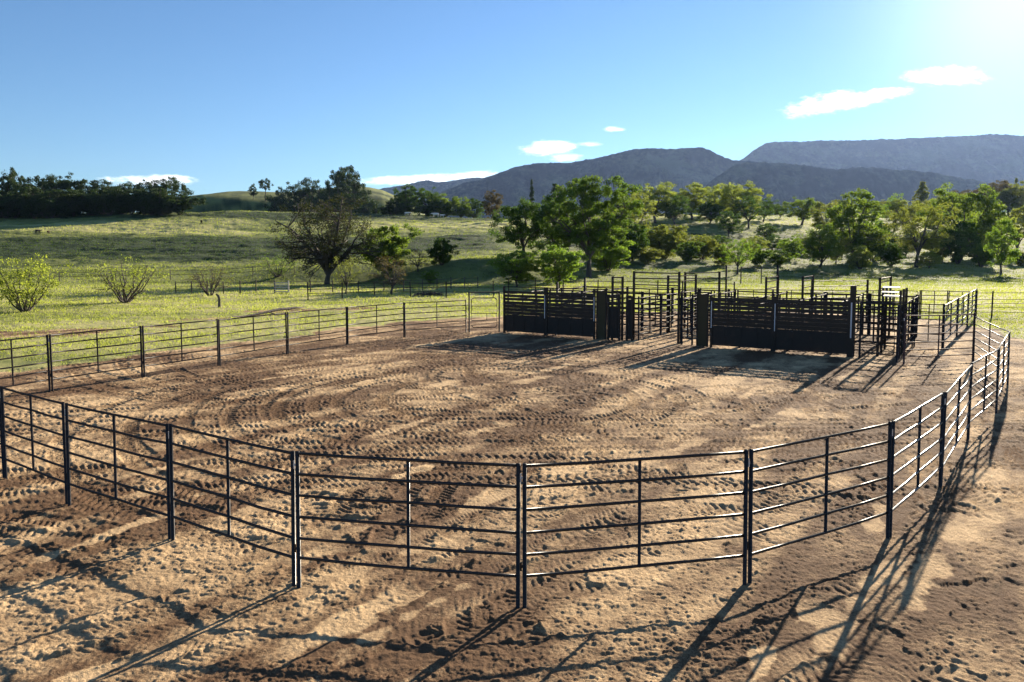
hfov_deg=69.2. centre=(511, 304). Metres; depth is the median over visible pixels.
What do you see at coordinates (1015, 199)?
tree
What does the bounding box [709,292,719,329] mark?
pen fence
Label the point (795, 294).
fence section
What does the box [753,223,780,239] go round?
tree
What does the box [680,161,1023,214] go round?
mountain
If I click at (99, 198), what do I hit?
bush
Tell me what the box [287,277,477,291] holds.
field fence
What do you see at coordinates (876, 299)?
fence section
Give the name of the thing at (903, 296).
cattle chute
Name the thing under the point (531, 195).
tree
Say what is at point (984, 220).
tree
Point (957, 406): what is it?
fence section
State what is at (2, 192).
tree
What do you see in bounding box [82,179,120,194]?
tree
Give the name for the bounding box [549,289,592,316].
pen fence
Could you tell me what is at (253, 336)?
fence section
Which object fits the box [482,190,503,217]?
tree
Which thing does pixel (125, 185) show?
tree
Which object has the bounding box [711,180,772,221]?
tree
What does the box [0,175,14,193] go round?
tree
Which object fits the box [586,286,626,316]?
pen fence
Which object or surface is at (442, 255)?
tree
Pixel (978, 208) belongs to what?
tree
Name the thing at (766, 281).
overhead frame
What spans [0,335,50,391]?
fence section
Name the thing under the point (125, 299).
shrub
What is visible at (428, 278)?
tree
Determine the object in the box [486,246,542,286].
tree
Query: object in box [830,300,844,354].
pen fence
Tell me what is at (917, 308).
pen fence
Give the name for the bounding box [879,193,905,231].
tree
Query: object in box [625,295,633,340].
sheeted fence
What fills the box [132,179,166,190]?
tree
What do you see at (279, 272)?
bush
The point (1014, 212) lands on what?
tree
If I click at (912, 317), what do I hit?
fence section
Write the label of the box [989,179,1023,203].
tree
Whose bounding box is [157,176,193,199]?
tree
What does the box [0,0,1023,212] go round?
sky
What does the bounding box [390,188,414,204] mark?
tree
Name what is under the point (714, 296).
pen fence
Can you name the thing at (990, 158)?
mountain
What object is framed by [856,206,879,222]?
tree
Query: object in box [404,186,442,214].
tree
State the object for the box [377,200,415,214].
tree
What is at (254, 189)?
tree
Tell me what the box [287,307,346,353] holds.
fence section
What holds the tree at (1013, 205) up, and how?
on the ground at (106, 589)
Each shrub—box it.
[0,253,73,311]
[73,254,169,302]
[184,260,233,295]
[631,246,664,263]
[666,225,693,248]
[671,241,704,261]
[707,235,732,247]
[709,243,735,265]
[738,235,769,251]
[747,246,772,266]
[759,235,787,249]
[766,250,793,264]
[795,237,821,250]
[843,245,879,268]
[874,242,908,265]
[893,241,918,255]
[913,251,942,267]
[959,243,1000,266]
[1006,251,1023,265]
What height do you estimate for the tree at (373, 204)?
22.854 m
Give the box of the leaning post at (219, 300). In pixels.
[215,293,220,306]
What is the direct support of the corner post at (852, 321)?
on the ground at (106, 589)
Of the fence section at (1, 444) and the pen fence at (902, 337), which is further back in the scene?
the pen fence at (902, 337)
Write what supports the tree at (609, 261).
on the ground at (106, 589)
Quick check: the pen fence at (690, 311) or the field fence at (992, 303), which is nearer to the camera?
the pen fence at (690, 311)
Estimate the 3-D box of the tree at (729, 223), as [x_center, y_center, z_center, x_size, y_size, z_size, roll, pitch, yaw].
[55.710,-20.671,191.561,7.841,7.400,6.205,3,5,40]
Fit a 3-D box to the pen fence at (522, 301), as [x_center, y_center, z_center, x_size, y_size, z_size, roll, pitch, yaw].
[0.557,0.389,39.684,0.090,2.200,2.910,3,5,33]
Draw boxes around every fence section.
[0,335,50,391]
[0,386,67,503]
[0,398,3,477]
[48,326,142,391]
[64,403,170,538]
[142,319,218,376]
[168,423,295,586]
[218,312,287,365]
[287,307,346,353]
[293,451,520,607]
[347,302,404,343]
[404,300,466,336]
[520,449,748,607]
[735,289,772,311]
[747,421,891,583]
[773,289,810,299]
[814,290,849,300]
[856,290,892,315]
[883,301,914,346]
[889,392,944,536]
[903,312,975,363]
[913,302,944,348]
[920,290,948,317]
[942,364,972,484]
[943,298,958,348]
[947,291,975,316]
[958,292,969,328]
[968,288,977,319]
[969,347,999,438]
[973,316,1008,373]
[996,331,1010,413]
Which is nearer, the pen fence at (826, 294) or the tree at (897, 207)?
the pen fence at (826, 294)
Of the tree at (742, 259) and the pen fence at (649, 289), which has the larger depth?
the tree at (742, 259)
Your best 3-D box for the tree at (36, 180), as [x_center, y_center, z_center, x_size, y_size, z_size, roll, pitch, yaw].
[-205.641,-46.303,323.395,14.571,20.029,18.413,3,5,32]
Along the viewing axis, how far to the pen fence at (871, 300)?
36.62 m
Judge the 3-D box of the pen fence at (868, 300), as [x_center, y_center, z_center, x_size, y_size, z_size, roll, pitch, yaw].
[17.005,0.512,37.739,2.121,2.200,0.090,2,4,33]
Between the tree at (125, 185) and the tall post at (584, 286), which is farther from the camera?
the tree at (125, 185)
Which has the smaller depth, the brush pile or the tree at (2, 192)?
the brush pile
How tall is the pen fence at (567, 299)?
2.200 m
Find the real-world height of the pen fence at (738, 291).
2.200 m
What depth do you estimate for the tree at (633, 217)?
152.48 m
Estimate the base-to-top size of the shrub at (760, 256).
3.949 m
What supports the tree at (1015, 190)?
on the ground at (106, 589)
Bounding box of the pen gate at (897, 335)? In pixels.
[858,302,899,361]
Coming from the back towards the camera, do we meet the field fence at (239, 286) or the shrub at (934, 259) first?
the shrub at (934, 259)
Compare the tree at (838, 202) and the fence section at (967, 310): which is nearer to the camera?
the fence section at (967, 310)
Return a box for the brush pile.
[414,290,443,295]
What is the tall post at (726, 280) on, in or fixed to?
on the ground at (106, 589)
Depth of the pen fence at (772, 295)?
36.00 m
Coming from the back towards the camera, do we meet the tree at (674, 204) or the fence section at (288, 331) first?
the tree at (674, 204)
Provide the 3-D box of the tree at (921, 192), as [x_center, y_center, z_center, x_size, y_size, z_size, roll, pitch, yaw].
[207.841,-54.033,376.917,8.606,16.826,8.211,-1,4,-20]
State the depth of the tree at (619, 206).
244.53 m
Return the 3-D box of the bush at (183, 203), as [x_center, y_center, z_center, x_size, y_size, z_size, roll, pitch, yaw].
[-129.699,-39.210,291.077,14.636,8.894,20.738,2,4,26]
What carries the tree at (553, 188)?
on the ground at (106, 589)
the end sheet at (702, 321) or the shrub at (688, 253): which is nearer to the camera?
the end sheet at (702, 321)
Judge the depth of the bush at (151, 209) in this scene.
283.97 m
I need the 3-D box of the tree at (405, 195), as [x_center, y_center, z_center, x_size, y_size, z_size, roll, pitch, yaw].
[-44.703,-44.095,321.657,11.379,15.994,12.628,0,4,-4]
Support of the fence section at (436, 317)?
on the ground at (106, 589)
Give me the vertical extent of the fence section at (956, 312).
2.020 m
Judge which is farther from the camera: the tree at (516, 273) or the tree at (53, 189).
the tree at (53, 189)
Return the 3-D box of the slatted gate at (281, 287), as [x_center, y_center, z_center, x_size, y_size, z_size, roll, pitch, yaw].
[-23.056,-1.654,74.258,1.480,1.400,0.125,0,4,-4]
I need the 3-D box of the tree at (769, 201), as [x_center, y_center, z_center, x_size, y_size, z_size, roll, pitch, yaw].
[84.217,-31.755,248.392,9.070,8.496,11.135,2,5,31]
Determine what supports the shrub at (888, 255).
on the ground at (106, 589)
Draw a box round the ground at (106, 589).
[0,187,1023,681]
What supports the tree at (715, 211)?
on the ground at (106, 589)
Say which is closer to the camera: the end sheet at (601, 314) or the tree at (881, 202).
the end sheet at (601, 314)
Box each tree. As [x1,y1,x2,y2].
[0,166,25,190]
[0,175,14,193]
[0,190,29,195]
[6,177,39,194]
[26,175,54,189]
[37,172,84,195]
[41,188,58,195]
[62,179,99,212]
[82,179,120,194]
[100,181,127,189]
[117,181,147,193]
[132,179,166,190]
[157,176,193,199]
[247,183,258,199]
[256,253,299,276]
[258,178,272,200]
[262,194,295,211]
[265,191,385,284]
[275,180,309,211]
[297,177,326,211]
[312,188,340,212]
[320,191,372,213]
[324,165,371,208]
[329,256,361,293]
[348,184,367,198]
[353,223,424,275]
[360,199,386,214]
[368,256,410,293]
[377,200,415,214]
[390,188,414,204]
[395,184,419,214]
[403,249,432,271]
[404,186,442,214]
[414,201,462,216]
[420,270,438,282]
[426,193,461,216]
[426,237,459,264]
[444,196,473,217]
[466,198,484,217]
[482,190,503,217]
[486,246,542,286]
[488,196,553,257]
[526,190,586,250]
[529,179,534,204]
[534,244,583,287]
[537,175,644,277]
[549,183,558,203]
[577,239,635,270]
[601,200,630,213]
[612,192,656,246]
[615,222,649,260]
[630,181,676,222]
[639,224,688,258]
[656,195,692,224]
[673,182,715,219]
[687,234,726,259]
[693,200,726,223]
[695,184,740,209]
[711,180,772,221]
[714,210,745,236]
[718,239,759,273]
[730,195,773,227]
[751,197,777,221]
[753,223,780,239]
[771,203,788,217]
[775,235,805,258]
[778,197,818,224]
[795,224,844,266]
[809,200,847,230]
[818,232,859,263]
[821,188,889,255]
[825,199,859,213]
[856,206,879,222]
[860,218,898,259]
[874,199,895,209]
[875,199,962,267]
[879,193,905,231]
[885,199,932,234]
[912,181,929,203]
[916,182,1007,259]
[916,231,952,259]
[920,197,956,229]
[928,219,982,263]
[949,189,978,202]
[957,195,1000,220]
[960,214,1019,251]
[972,188,998,204]
[982,217,1022,273]
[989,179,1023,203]
[993,191,1023,215]
[995,181,1023,214]
[997,205,1023,247]
[1007,202,1023,213]
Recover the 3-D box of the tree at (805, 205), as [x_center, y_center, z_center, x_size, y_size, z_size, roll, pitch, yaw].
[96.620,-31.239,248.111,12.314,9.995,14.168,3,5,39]
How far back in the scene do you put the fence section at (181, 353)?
25.69 m
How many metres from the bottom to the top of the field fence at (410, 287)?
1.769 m
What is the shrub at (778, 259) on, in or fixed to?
on the ground at (106, 589)
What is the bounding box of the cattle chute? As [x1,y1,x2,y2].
[876,286,907,357]
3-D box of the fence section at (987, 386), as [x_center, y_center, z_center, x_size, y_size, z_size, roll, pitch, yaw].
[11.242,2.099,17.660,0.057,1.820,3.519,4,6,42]
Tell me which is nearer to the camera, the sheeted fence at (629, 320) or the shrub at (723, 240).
the sheeted fence at (629, 320)
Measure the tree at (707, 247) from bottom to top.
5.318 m
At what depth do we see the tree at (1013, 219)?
180.42 m
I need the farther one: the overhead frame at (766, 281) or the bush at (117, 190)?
the bush at (117, 190)
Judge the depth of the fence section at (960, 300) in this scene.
46.24 m
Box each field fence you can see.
[4,265,294,280]
[175,280,273,293]
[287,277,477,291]
[307,281,493,299]
[508,278,734,298]
[740,266,778,283]
[976,291,1023,317]
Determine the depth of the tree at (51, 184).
313.63 m
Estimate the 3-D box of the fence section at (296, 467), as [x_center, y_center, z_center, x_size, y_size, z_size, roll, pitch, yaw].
[-1.293,2.729,8.886,2.830,1.820,0.058,1,4,10]
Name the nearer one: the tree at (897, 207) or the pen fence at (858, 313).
the pen fence at (858, 313)
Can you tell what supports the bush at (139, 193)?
on the ground at (106, 589)
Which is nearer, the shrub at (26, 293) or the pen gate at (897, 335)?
the pen gate at (897, 335)
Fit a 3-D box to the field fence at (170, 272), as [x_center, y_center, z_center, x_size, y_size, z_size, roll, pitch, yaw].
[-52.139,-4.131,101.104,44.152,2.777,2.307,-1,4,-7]
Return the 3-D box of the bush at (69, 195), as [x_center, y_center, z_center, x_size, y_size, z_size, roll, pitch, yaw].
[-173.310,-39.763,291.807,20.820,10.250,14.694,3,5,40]
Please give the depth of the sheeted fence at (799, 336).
30.14 m
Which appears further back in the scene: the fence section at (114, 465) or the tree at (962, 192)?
the tree at (962, 192)
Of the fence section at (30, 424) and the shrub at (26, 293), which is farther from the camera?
the shrub at (26, 293)
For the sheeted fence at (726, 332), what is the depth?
31.64 m
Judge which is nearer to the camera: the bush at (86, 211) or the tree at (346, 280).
the tree at (346, 280)
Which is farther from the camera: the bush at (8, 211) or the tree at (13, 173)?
the tree at (13, 173)
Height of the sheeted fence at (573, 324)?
2.520 m
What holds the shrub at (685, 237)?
on the ground at (106, 589)
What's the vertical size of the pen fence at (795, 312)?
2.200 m
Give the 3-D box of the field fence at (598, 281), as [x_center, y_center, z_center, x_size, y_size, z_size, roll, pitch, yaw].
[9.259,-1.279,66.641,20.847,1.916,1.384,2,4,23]
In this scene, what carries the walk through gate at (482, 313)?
on the ground at (106, 589)
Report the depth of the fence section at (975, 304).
43.70 m
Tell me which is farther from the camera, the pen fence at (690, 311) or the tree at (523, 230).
the tree at (523, 230)
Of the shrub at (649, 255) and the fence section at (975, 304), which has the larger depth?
the shrub at (649, 255)
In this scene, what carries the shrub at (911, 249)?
on the ground at (106, 589)
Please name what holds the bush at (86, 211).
on the ground at (106, 589)
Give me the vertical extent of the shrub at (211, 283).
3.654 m
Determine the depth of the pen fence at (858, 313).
36.15 m
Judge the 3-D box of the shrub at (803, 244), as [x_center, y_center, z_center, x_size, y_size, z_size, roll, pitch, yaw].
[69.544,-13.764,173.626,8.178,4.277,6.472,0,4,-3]
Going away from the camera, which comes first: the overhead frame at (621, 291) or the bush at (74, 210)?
the overhead frame at (621, 291)
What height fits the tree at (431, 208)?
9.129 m
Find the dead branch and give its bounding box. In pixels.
[232,307,303,316]
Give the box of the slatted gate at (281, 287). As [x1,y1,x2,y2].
[274,281,288,292]
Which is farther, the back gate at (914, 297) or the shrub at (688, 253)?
the shrub at (688, 253)
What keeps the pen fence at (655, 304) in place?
on the ground at (106, 589)
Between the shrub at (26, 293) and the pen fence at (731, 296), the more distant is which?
the shrub at (26, 293)
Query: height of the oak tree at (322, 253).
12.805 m
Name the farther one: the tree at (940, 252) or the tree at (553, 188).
the tree at (553, 188)
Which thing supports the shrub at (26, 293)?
on the ground at (106, 589)
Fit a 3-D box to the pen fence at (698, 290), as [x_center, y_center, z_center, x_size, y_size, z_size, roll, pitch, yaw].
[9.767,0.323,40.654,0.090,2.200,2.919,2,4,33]
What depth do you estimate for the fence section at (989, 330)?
25.85 m
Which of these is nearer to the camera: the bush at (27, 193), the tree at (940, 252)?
the tree at (940, 252)
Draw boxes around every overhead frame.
[611,276,623,340]
[633,271,680,343]
[666,274,696,332]
[683,272,720,327]
[764,275,778,311]
[801,275,813,308]
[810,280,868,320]
[879,276,891,335]
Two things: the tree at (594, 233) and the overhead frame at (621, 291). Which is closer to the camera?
the overhead frame at (621, 291)
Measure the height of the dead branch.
0.279 m
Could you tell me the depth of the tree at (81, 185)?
315.76 m
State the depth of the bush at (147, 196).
285.59 m
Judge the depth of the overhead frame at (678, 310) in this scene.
33.91 m
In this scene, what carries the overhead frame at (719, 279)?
on the ground at (106, 589)
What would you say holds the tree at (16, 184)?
on the ground at (106, 589)
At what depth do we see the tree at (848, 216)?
151.68 m
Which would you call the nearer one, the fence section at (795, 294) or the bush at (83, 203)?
the fence section at (795, 294)
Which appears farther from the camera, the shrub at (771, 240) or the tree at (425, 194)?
the tree at (425, 194)
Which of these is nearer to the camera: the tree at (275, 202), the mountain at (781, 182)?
the tree at (275, 202)
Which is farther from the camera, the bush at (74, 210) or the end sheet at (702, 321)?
the bush at (74, 210)
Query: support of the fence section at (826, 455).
on the ground at (106, 589)
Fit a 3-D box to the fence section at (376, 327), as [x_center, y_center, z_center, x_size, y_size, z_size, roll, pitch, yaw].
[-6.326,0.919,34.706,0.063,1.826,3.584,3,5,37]
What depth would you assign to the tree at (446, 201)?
315.13 m
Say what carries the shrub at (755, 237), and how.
on the ground at (106, 589)
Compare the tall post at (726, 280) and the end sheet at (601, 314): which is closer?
the end sheet at (601, 314)
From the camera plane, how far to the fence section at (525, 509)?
8.89 m
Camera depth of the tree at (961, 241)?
157.82 m
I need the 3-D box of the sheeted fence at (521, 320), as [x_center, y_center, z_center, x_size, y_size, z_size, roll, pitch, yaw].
[0.619,0.372,37.545,2.523,2.520,0.113,3,5,33]
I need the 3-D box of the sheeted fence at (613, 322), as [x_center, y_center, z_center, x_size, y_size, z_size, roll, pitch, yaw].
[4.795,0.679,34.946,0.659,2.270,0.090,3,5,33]
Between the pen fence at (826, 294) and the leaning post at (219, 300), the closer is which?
the pen fence at (826, 294)
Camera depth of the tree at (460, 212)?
315.35 m
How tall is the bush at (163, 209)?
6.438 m
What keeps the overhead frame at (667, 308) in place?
on the ground at (106, 589)
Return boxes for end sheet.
[595,289,607,338]
[696,292,709,346]
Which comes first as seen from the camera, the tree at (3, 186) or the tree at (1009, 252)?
the tree at (1009, 252)
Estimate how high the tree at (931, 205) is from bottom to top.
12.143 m
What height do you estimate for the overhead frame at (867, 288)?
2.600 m
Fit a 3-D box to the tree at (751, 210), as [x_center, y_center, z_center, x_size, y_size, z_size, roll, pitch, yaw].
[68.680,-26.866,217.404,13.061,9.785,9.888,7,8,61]
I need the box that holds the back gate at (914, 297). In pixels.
[893,290,920,317]
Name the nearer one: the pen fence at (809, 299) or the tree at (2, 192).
the pen fence at (809, 299)
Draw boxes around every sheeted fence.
[503,286,545,335]
[546,287,595,338]
[607,294,620,339]
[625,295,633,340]
[710,297,773,350]
[773,296,849,356]
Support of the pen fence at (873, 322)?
on the ground at (106, 589)
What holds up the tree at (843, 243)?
on the ground at (106, 589)
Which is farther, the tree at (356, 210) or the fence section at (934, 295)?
the tree at (356, 210)
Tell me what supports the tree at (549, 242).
on the ground at (106, 589)
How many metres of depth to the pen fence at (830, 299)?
34.41 m
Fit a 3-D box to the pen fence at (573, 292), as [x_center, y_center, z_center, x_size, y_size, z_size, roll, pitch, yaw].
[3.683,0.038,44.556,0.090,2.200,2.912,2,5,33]
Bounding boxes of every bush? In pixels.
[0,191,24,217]
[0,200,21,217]
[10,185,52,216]
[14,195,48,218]
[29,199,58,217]
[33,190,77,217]
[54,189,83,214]
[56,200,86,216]
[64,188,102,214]
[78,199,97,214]
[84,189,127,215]
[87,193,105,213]
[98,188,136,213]
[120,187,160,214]
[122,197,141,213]
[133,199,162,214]
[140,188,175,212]
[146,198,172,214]
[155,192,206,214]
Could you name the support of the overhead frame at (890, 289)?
on the ground at (106, 589)
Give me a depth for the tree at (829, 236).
133.82 m
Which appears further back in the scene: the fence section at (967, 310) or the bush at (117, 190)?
the bush at (117, 190)
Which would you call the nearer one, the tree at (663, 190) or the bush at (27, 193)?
the tree at (663, 190)
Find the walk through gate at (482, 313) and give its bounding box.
[468,292,499,331]
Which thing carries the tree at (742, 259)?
on the ground at (106, 589)
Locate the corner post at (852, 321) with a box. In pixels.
[848,286,856,356]
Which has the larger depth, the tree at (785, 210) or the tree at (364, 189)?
the tree at (364, 189)
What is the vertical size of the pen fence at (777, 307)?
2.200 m
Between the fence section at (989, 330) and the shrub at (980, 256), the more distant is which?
the shrub at (980, 256)
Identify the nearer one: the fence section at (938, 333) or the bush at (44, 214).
the fence section at (938, 333)
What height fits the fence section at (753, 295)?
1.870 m
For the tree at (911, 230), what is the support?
on the ground at (106, 589)
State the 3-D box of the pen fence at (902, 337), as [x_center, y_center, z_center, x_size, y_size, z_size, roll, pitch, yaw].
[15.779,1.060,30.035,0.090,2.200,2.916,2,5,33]
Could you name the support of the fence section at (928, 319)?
on the ground at (106, 589)
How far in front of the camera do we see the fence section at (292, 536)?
9.81 m
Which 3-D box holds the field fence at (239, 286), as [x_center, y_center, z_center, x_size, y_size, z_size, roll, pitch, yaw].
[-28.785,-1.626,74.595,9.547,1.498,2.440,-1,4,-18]
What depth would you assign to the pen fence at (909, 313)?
32.48 m
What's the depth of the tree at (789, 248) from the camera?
153.59 m
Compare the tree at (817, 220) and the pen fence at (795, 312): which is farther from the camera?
the tree at (817, 220)
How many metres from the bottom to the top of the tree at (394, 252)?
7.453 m
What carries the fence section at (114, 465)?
on the ground at (106, 589)
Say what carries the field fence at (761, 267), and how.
on the ground at (106, 589)
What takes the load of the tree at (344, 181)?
on the ground at (106, 589)
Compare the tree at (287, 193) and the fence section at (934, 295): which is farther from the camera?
the tree at (287, 193)
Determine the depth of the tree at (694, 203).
243.17 m
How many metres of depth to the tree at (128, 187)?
323.42 m
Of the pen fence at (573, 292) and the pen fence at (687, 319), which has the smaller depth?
the pen fence at (687, 319)
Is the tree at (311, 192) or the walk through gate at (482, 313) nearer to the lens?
the walk through gate at (482, 313)
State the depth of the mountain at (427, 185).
4933.76 m
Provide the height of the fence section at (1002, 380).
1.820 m
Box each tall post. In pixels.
[584,278,585,300]
[725,265,726,305]
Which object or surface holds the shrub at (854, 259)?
on the ground at (106, 589)
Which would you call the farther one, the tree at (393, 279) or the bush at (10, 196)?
the bush at (10, 196)
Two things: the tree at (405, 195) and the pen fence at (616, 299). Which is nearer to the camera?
the pen fence at (616, 299)
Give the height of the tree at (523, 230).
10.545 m
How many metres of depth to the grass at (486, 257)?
84.08 m
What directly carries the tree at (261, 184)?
on the ground at (106, 589)
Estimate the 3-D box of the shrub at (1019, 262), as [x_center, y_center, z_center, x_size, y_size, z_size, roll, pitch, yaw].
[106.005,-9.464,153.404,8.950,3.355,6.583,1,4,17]
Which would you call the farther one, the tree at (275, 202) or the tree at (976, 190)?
the tree at (275, 202)
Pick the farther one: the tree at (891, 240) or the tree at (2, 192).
the tree at (2, 192)
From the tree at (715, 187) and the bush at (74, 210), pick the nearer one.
the tree at (715, 187)
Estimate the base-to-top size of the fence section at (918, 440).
1.820 m
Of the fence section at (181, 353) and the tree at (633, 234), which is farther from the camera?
the tree at (633, 234)
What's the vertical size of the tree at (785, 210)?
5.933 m
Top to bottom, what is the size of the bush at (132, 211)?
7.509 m
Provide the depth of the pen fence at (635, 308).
39.19 m
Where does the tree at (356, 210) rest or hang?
on the ground at (106, 589)
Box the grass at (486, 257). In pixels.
[0,210,1023,371]
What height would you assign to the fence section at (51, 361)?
1.820 m
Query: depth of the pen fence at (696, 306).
36.90 m
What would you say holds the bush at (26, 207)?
on the ground at (106, 589)
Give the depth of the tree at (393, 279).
71.88 m
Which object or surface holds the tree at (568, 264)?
on the ground at (106, 589)
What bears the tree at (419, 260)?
on the ground at (106, 589)
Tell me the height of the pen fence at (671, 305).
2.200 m
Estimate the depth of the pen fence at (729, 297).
39.59 m
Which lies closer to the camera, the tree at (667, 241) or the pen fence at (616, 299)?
the pen fence at (616, 299)
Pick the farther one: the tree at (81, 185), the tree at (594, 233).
the tree at (81, 185)
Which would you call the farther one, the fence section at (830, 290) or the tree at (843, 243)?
the tree at (843, 243)
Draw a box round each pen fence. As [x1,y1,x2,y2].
[507,290,536,331]
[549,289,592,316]
[555,291,582,334]
[561,286,583,317]
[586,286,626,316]
[607,287,627,317]
[607,291,642,330]
[628,287,671,319]
[638,294,660,340]
[642,292,670,332]
[661,291,681,334]
[672,288,697,323]
[680,297,696,343]
[681,296,693,344]
[682,289,699,318]
[692,291,711,329]
[700,289,728,321]
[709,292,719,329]
[720,290,735,326]
[728,290,734,318]
[737,290,824,310]
[753,297,799,327]
[758,293,773,307]
[774,291,787,312]
[786,298,804,351]
[802,295,816,330]
[810,296,849,330]
[816,292,827,331]
[825,292,869,333]
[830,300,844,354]
[845,300,898,343]
[855,293,863,333]
[869,293,917,336]
[898,303,906,358]
[906,298,913,341]
[913,295,918,336]
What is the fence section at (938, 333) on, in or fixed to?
on the ground at (106, 589)
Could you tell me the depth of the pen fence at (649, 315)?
35.73 m
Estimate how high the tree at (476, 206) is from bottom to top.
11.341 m
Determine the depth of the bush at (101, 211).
288.87 m
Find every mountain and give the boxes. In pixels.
[380,177,482,200]
[433,147,758,218]
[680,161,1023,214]
[739,134,1023,185]
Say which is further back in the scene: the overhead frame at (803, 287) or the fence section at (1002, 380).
the overhead frame at (803, 287)
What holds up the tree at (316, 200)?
on the ground at (106, 589)
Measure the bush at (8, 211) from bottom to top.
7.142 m
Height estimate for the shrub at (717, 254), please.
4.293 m
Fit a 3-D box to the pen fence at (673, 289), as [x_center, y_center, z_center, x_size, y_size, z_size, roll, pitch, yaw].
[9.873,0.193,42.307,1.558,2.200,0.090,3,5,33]
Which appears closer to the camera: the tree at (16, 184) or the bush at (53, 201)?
the bush at (53, 201)

